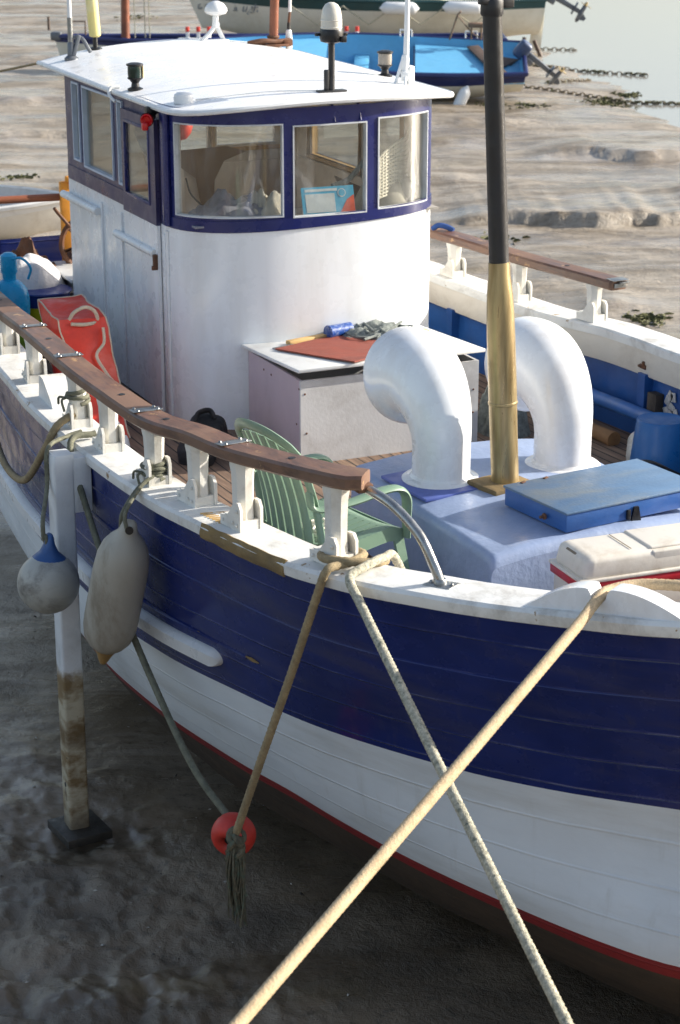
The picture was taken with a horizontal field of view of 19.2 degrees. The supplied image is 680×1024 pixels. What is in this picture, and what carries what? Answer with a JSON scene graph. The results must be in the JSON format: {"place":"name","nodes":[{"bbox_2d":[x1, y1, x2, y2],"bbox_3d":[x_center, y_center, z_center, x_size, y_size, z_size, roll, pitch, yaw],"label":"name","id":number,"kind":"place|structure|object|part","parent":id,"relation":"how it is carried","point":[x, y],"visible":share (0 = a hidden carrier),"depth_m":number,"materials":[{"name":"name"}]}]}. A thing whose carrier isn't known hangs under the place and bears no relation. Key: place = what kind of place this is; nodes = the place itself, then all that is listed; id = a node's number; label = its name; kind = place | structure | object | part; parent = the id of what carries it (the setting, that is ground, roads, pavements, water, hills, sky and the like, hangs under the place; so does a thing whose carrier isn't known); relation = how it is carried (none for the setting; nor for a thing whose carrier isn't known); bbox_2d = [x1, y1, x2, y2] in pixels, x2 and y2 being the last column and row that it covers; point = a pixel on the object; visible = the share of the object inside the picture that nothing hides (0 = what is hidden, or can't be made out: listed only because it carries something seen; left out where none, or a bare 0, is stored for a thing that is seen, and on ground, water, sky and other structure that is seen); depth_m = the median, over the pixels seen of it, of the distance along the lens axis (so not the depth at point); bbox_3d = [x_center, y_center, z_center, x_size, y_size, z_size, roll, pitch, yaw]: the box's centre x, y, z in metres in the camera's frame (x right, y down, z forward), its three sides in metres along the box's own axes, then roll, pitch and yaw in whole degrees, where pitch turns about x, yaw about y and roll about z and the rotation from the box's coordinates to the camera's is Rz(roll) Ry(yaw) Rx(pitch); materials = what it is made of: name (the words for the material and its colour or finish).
{"place":"outdoors","nodes":[
{"label":"outdoors","id":0,"kind":"place"},
{"bbox_2d":[0,0,679,1023],"bbox_3d":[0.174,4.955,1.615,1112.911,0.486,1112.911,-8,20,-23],"label":"mud flats","id":1,"kind":"structure","parent":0,"point":[596,186],"depth_m":11.16,"materials":[{"name":"soil"}]},
{"bbox_2d":[0,173,39,180],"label":"weed clump","id":2,"kind":"object","parent":1,"relation":"on","point":[18,176],"visible":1,"depth_m":31.56,"materials":[{"name":"green plant"}]},
{"bbox_2d":[0,185,60,239],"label":"dinghy","id":3,"kind":"object","parent":1,"relation":"on","point":[20,220],"visible":0.8,"depth_m":26.41,"materials":[{"name":"beige paint"}]},
{"bbox_2d":[113,15,158,20],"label":"weed clump","id":4,"kind":"object","parent":1,"relation":"on","point":[135,17],"visible":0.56,"depth_m":58.49,"materials":[{"name":"green plant"}]},
{"bbox_2d":[0,585,348,1017],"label":"shell grit","id":5,"kind":"object","parent":1,"relation":"on","point":[301,893],"visible":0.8,"depth_m":10.42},
{"bbox_2d":[47,0,507,54],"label":"navy boat","id":6,"kind":"object","parent":1,"relation":"on","point":[125,36],"visible":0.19,"depth_m":45.30,"materials":[{"name":"white paint"}]},
{"bbox_2d":[0,0,679,1016],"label":"fishing boat","id":7,"kind":"object","parent":1,"relation":"on","point":[566,782],"visible":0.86,"depth_m":10.19,"materials":[{"name":"white paint"}]},
{"bbox_2d":[0,252,31,349],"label":"gas bottle","id":8,"kind":"object","parent":7,"relation":"on","point":[13,289],"visible":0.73,"depth_m":14.73,"materials":[{"name":"blue metal"}]},
{"bbox_2d":[0,63,36,71],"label":"thin stern line","id":9,"kind":"object","parent":7,"relation":"attached to","point":[17,67],"visible":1,"depth_m":14.95,"materials":[{"name":"fabric"}]},
{"bbox_2d":[0,253,73,292],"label":"plastic sack","id":10,"kind":"object","parent":7,"relation":"on","point":[45,273],"visible":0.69,"depth_m":15.19,"materials":[{"name":"white plastic"}]},
{"bbox_2d":[0,413,75,483],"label":"slack rope","id":11,"kind":"object","parent":7,"relation":"hanging from","point":[58,424],"visible":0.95,"depth_m":11.04,"materials":[{"name":"brown fabric"}]},
{"bbox_2d":[17,429,81,613],"bbox_3d":[-1.492,0.059,10.335,0.316,0.783,0.810,-1,19,-3],"label":"ball fender","id":12,"kind":"object","parent":7,"relation":"hanging from","point":[48,580],"visible":1,"depth_m":10.08,"materials":[{"name":"white plastic"}]},
{"bbox_2d":[28,284,71,321],"bbox_3d":[-2.236,-1.482,15.204,0.430,0.420,0.430,-8,20,-23],"label":"plastic tub","id":13,"kind":"object","parent":7,"relation":"on","point":[61,290],"visible":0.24,"depth_m":15.00,"materials":[{"name":"blue plastic"}]},
{"bbox_2d":[53,261,73,295],"bbox_3d":[-1.896,-1.669,15.676,0.620,0.490,0.720,-8,20,-23],"label":"white chest","id":14,"kind":"object","parent":7,"relation":"on","point":[64,269],"visible":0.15,"depth_m":15.48,"materials":[{"name":"plastic"}]},
{"bbox_2d":[57,389,90,411],"bbox_3d":[-1.424,-0.617,10.780,0.172,0.129,0.152,-8,20,-23],"label":"rope lashing","id":15,"kind":"object","parent":7,"relation":"attached to","point":[71,396],"visible":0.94,"depth_m":10.73,"materials":[{"name":"beige fabric"}]},
{"bbox_3d":[-1.865,-2.788,14.338,0.047,0.558,0.163,-8,20,-23],"label":"window","id":16,"kind":"part","parent":7,"relation":"part of","materials":[{"name":"white glass"}]},
{"bbox_2d":[37,294,130,437],"bbox_3d":[-1.665,-0.949,13.021,0.410,0.838,0.767,-8,20,-23],"label":"red valise","id":17,"kind":"object","parent":7,"relation":"on","point":[78,323],"visible":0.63,"depth_m":12.86,"materials":[{"name":"fabric"}]},
{"bbox_3d":[-1.662,-2.632,13.920,0.047,0.573,0.663,-8,20,-23],"label":"window","id":18,"kind":"part","parent":7,"relation":"part of","materials":[{"name":"white wood"}]},
{"bbox_2d":[83,474,154,664],"bbox_3d":[-1.089,0.318,9.741,0.381,0.999,0.325,7,20,21],"label":"long fender","id":19,"kind":"object","parent":7,"relation":"hanging from","point":[117,587],"visible":1,"depth_m":9.62,"materials":[{"name":"white plastic"}]},
{"bbox_3d":[-1.458,-2.481,13.498,0.047,0.568,0.108,-8,20,-23],"label":"window","id":20,"kind":"part","parent":7,"relation":"part of","materials":[{"name":"white glass"}]},
{"bbox_2d":[118,422,130,447],"bbox_3d":[-1.409,-0.482,12.611,0.180,0.219,0.220,-8,20,-23],"label":"crumpled wrapper","id":21,"kind":"object","parent":7,"relation":"on","point":[127,443],"visible":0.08,"depth_m":12.59,"materials":[{"name":"white paper"}]},
{"bbox_2d":[134,126,146,160],"bbox_3d":[-1.316,-2.702,14.110,0.280,0.525,0.065,-8,20,-23],"label":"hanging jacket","id":22,"kind":"object","parent":7,"relation":"hanging from","point":[140,135],"visible":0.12,"depth_m":14.08,"materials":[{"name":"grey fabric"}]},
{"bbox_3d":[-1.324,-1.673,13.341,0.067,1.922,0.665,-8,20,-23],"label":"wheelhouse door","id":23,"kind":"part","parent":7,"relation":"part of","materials":[{"name":"white paint"}]},
{"bbox_2d":[67,430,227,814],"bbox_3d":[-0.970,0.504,9.905,0.190,1.354,1.959,-8,20,-23],"label":"buoy line","id":24,"kind":"object","parent":7,"relation":"hanging from","point":[207,789],"visible":0.75,"depth_m":9.79,"materials":[{"name":"grey fabric"}]},
{"bbox_2d":[132,458,167,484],"bbox_3d":[-0.912,-0.198,9.723,0.174,0.129,0.155,-8,20,-23],"label":"rope lashing","id":25,"kind":"object","parent":7,"relation":"attached to","point":[159,470],"visible":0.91,"depth_m":9.67,"materials":[{"name":"grey fabric"}]},
{"bbox_2d":[180,125,192,139],"bbox_3d":[-1.225,-3.151,15.298,0.200,0.640,0.200,-8,20,-23],"label":"hung buoy","id":26,"kind":"object","parent":7,"relation":"hanging from","point":[185,131],"visible":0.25,"depth_m":15.31,"materials":[{"name":"red plastic"}]},
{"bbox_2d":[185,178,201,204],"bbox_3d":[-0.911,-2.017,12.914,0.187,0.255,0.017,8,20,22],"label":"black cable","id":27,"kind":"object","parent":7,"relation":"hanging from","point":[196,200],"visible":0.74,"depth_m":12.92,"materials":[{"name":"plastic"}]},
{"bbox_2d":[177,408,227,466],"bbox_3d":[-0.855,-0.451,12.459,0.232,0.358,0.428,5,19,14],"label":"black kit bag","id":28,"kind":"object","parent":7,"relation":"on","point":[209,417],"visible":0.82,"depth_m":12.47,"materials":[{"name":"fabric"}]},
{"bbox_2d":[188,188,262,228],"bbox_3d":[-0.674,-1.985,12.942,0.720,0.192,0.440,-8,20,-23],"label":"crumpled cloth","id":29,"kind":"object","parent":7,"relation":"on","point":[221,202],"visible":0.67,"depth_m":12.83,"materials":[{"name":"grey fabric"}]},
{"bbox_2d":[249,188,280,215],"bbox_3d":[-0.469,-1.989,12.923,0.300,0.192,0.280,-8,20,-23],"label":"crumpled cloth","id":30,"kind":"object","parent":29,"relation":"on","point":[271,203],"visible":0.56,"depth_m":12.86,"materials":[{"name":"white fabric"}]},
{"bbox_3d":[-0.703,-2.139,12.590,0.700,0.585,0.138,2,19,6],"label":"window","id":31,"kind":"part","parent":7,"relation":"part of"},
{"bbox_2d":[286,333,326,343],"bbox_3d":[-0.215,-1.110,12.915,0.300,0.026,0.050,-14,23,-36],"label":"wood offcut","id":32,"kind":"object","parent":7,"relation":"on","point":[303,339],"visible":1,"depth_m":12.88,"materials":[{"name":"brown wood"}]},
{"bbox_2d":[224,547,389,927],"bbox_3d":[-0.189,1.042,8.842,0.813,1.962,0.318,15,24,37],"label":"hanging rope","id":33,"kind":"object","parent":7,"relation":"hanging from","point":[235,858],"visible":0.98,"depth_m":8.84,"materials":[{"name":"fabric"}]},
{"bbox_2d":[211,812,255,854],"bbox_3d":[-0.490,1.486,9.254,0.208,0.208,0.174,8,21,23],"label":"pickup buoy","id":34,"kind":"object","parent":33,"relation":"hanging from","point":[223,823],"visible":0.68,"depth_m":9.20,"materials":[{"name":"red plastic"}]},
{"bbox_2d":[234,418,411,569],"bbox_3d":[-0.112,0.013,9.701,0.758,1.072,0.702,-13,23,-34],"label":"plastic chair","id":35,"kind":"object","parent":7,"relation":"on","point":[284,511],"visible":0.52,"depth_m":9.54,"materials":[{"name":"green plastic"}]},
{"bbox_2d":[302,517,324,535],"bbox_3d":[-0.112,0.074,9.664,0.183,0.032,0.220,-8,20,-23],"label":"string tangle","id":36,"kind":"object","parent":35,"relation":"on","point":[314,527],"visible":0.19,"depth_m":9.67,"materials":[{"name":"white fabric"}]},
{"bbox_2d":[275,335,375,362],"bbox_3d":[0.040,-1.032,12.630,0.682,0.056,0.583,17,25,40],"label":"rust red board","id":37,"kind":"object","parent":7,"relation":"on","point":[347,349],"visible":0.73,"depth_m":12.62,"materials":[{"name":"red wood"}]},
{"bbox_2d":[324,322,353,337],"bbox_3d":[-0.007,-1.179,13.021,0.188,0.092,0.092,-15,24,-38],"label":"blue tin","id":38,"kind":"object","parent":37,"relation":"on","point":[335,330],"visible":0.96,"depth_m":12.98,"materials":[{"name":"blue metal"}]},
{"bbox_2d":[300,185,355,214],"bbox_3d":[-0.076,-2.015,12.990,0.360,0.174,0.063,-7,20,-19],"label":"blue booklet","id":39,"kind":"object","parent":7,"relation":"on","point":[326,199],"visible":0.98,"depth_m":12.98,"materials":[{"name":"paper"}]},
{"bbox_3d":[-0.067,-2.172,12.726,0.514,0.580,0.051,-8,20,-23],"label":"window","id":40,"kind":"part","parent":7,"relation":"part of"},
{"bbox_3d":[-0.009,-2.844,14.658,0.047,0.598,0.898,-8,20,-23],"label":"window","id":41,"kind":"part","parent":7,"relation":"part of","materials":[{"name":"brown wood"}]},
{"bbox_2d":[331,158,362,185],"bbox_3d":[0.068,-2.226,13.142,0.308,0.191,0.051,-15,24,-38],"label":"knotted cord","id":42,"kind":"object","parent":7,"relation":"on","point":[354,173],"visible":0.86,"depth_m":13.13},
{"bbox_2d":[343,319,412,340],"bbox_3d":[0.260,-1.178,13.038,0.520,0.088,0.474,-8,20,-23],"label":"crumpled net","id":43,"kind":"object","parent":7,"relation":"on","point":[375,329],"visible":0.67,"depth_m":12.99,"materials":[{"name":"grey fabric"}]},
{"bbox_2d":[379,126,410,198],"bbox_3d":[0.369,-2.285,13.277,0.083,0.458,0.575,10,21,26],"label":"string net","id":44,"kind":"object","parent":7,"relation":"hanging from","point":[397,154],"visible":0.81,"depth_m":13.18,"materials":[{"name":"white fabric"}]},
{"bbox_2d":[355,167,438,209],"bbox_3d":[0.335,-2.173,13.341,0.520,0.292,0.400,-8,20,-23],"label":"folded sheet","id":45,"kind":"object","parent":7,"relation":"on","point":[407,190],"visible":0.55,"depth_m":13.25,"materials":[{"name":"beige fabric"}]},
{"bbox_3d":[0.408,-2.282,13.008,0.074,0.588,0.472,18,26,42],"label":"window","id":46,"kind":"part","parent":7,"relation":"part of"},
{"bbox_2d":[431,223,454,230],"bbox_3d":[0.753,-2.081,14.689,0.182,0.069,0.047,7,20,19],"label":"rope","id":47,"kind":"object","parent":7,"relation":"attached to","point":[442,226],"visible":1,"depth_m":14.67,"materials":[{"name":"blue fabric"}]},
{"bbox_2d":[229,578,679,1023],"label":"mooring rope","id":48,"kind":"object","parent":7,"relation":"attached to","point":[286,967],"visible":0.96,"depth_m":6.58,"materials":[{"name":"beige fabric"}]},
{"bbox_2d":[345,550,573,1023],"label":"mooring rope","id":49,"kind":"object","parent":7,"relation":"attached to","point":[561,1012],"visible":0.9,"depth_m":7.04,"materials":[{"name":"beige fabric"}]},
{"bbox_2d":[592,423,620,445],"bbox_3d":[1.471,-0.622,13.185,0.111,0.111,1.168,-9,21,-25],"label":"round log","id":50,"kind":"object","parent":7,"relation":"on","point":[606,436],"visible":0.23,"depth_m":12.71,"materials":[{"name":"brown wood"}]},
{"bbox_2d":[549,523,679,601],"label":"cool box","id":51,"kind":"object","parent":7,"relation":"on","point":[652,552],"visible":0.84,"depth_m":9.28,"materials":[{"name":"white plastic"}]},
{"bbox_2d":[626,432,633,460],"bbox_3d":[1.860,-0.388,12.376,0.185,0.222,0.325,3,19,10],"label":"plastic jug","id":52,"kind":"object","parent":7,"relation":"on","point":[629,444],"visible":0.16,"depth_m":12.31,"materials":[{"name":"white plastic"}]},
{"bbox_2d":[630,412,679,474],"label":"blue bucket","id":53,"kind":"object","parent":7,"relation":"on","point":[656,439],"visible":0.65,"depth_m":12.00,"materials":[{"name":"plastic"}]},
{"bbox_2d":[208,11,565,99],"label":"open blue boat","id":54,"kind":"object","parent":1,"relation":"on","point":[455,65],"visible":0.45,"depth_m":41.06,"materials":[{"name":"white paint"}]},
{"bbox_2d":[453,85,469,104],"bbox_3d":[2.355,-8.065,39.856,0.455,0.788,0.237,-1,19,-3],"label":"white fender","id":55,"kind":"object","parent":54,"relation":"hanging from","point":[462,96],"visible":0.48,"depth_m":39.72,"materials":[{"name":"paint"}]},
{"bbox_2d":[189,0,590,56],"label":"white yacht","id":56,"kind":"object","parent":1,"relation":"on","point":[522,17],"visible":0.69,"depth_m":48.69,"materials":[{"name":"grey paint"}]},
{"bbox_2d":[379,2,418,14],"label":"white fender","id":57,"kind":"object","parent":56,"relation":"on","point":[392,8],"visible":1,"depth_m":47.81,"materials":[{"name":"paint"}]},
{"bbox_2d":[442,1,479,14],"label":"white fender","id":58,"kind":"object","parent":56,"relation":"attached to","point":[457,7],"visible":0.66,"depth_m":47.82,"materials":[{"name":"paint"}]},
{"bbox_2d":[475,231,529,244],"bbox_3d":[1.990,-3.644,26.787,0.887,0.085,0.831,9,21,25],"label":"weed clump","id":59,"kind":"object","parent":1,"relation":"on","point":[485,237],"visible":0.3,"depth_m":26.86,"materials":[{"name":"green plant"}]},
{"bbox_2d":[506,101,551,109],"bbox_3d":[3.732,-8.020,39.585,0.888,0.100,1.046,0,19,1],"label":"weed clump","id":60,"kind":"object","parent":1,"relation":"on","point":[524,104],"visible":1,"depth_m":39.47,"materials":[{"name":"green plant"}]},
{"bbox_2d":[541,47,576,50],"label":"mooring chain","id":61,"kind":"object","parent":1,"relation":"on","point":[569,49],"visible":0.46,"depth_m":50.61,"materials":[{"name":"grey metal"}]},
{"bbox_2d":[545,78,591,83],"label":"mooring chain","id":62,"kind":"object","parent":1,"relation":"on","point":[576,80],"visible":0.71,"depth_m":43.60,"materials":[{"name":"metal"}]},
{"bbox_2d":[528,63,647,75],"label":"mooring chain","id":63,"kind":"object","parent":1,"relation":"on","point":[599,71],"visible":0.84,"depth_m":45.83,"materials":[{"name":"grey metal"}]},
{"bbox_2d":[524,84,679,104],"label":"mooring chain","id":64,"kind":"object","parent":1,"relation":"on","point":[623,101],"visible":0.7,"depth_m":40.85,"materials":[{"name":"grey metal"}]},
{"bbox_2d":[575,97,637,108],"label":"weed clump","id":65,"kind":"object","parent":1,"relation":"on","point":[600,101],"visible":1,"depth_m":40.32,"materials":[{"name":"green plant"}]},
{"bbox_2d":[622,309,673,327],"bbox_3d":[3.406,-2.166,22.411,0.560,0.077,0.708,9,21,24],"label":"weed clump","id":66,"kind":"object","parent":1,"relation":"on","point":[643,317],"visible":1,"depth_m":22.39,"materials":[{"name":"green plant"}]},
{"bbox_2d":[477,385,530,437],"bbox_3d":[1.054,-0.736,12.979,0.320,0.463,0.400,-8,20,-23],"label":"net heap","id":67,"kind":"object","parent":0,"point":[483,424],"visible":0.21,"depth_m":12.96,"materials":[{"name":"grey fabric"}]},
{"bbox_2d":[506,0,679,127],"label":"shallow water","id":68,"kind":"structure","parent":0,"point":[632,36],"depth_m":52.01,"materials":[{"name":"grey liquid"}]},
{"bbox_2d":[610,90,641,97],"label":"weed clump","id":69,"kind":"object","parent":68,"relation":"on","point":[628,95],"visible":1,"depth_m":41.92,"materials":[{"name":"green plant"}]}
]}

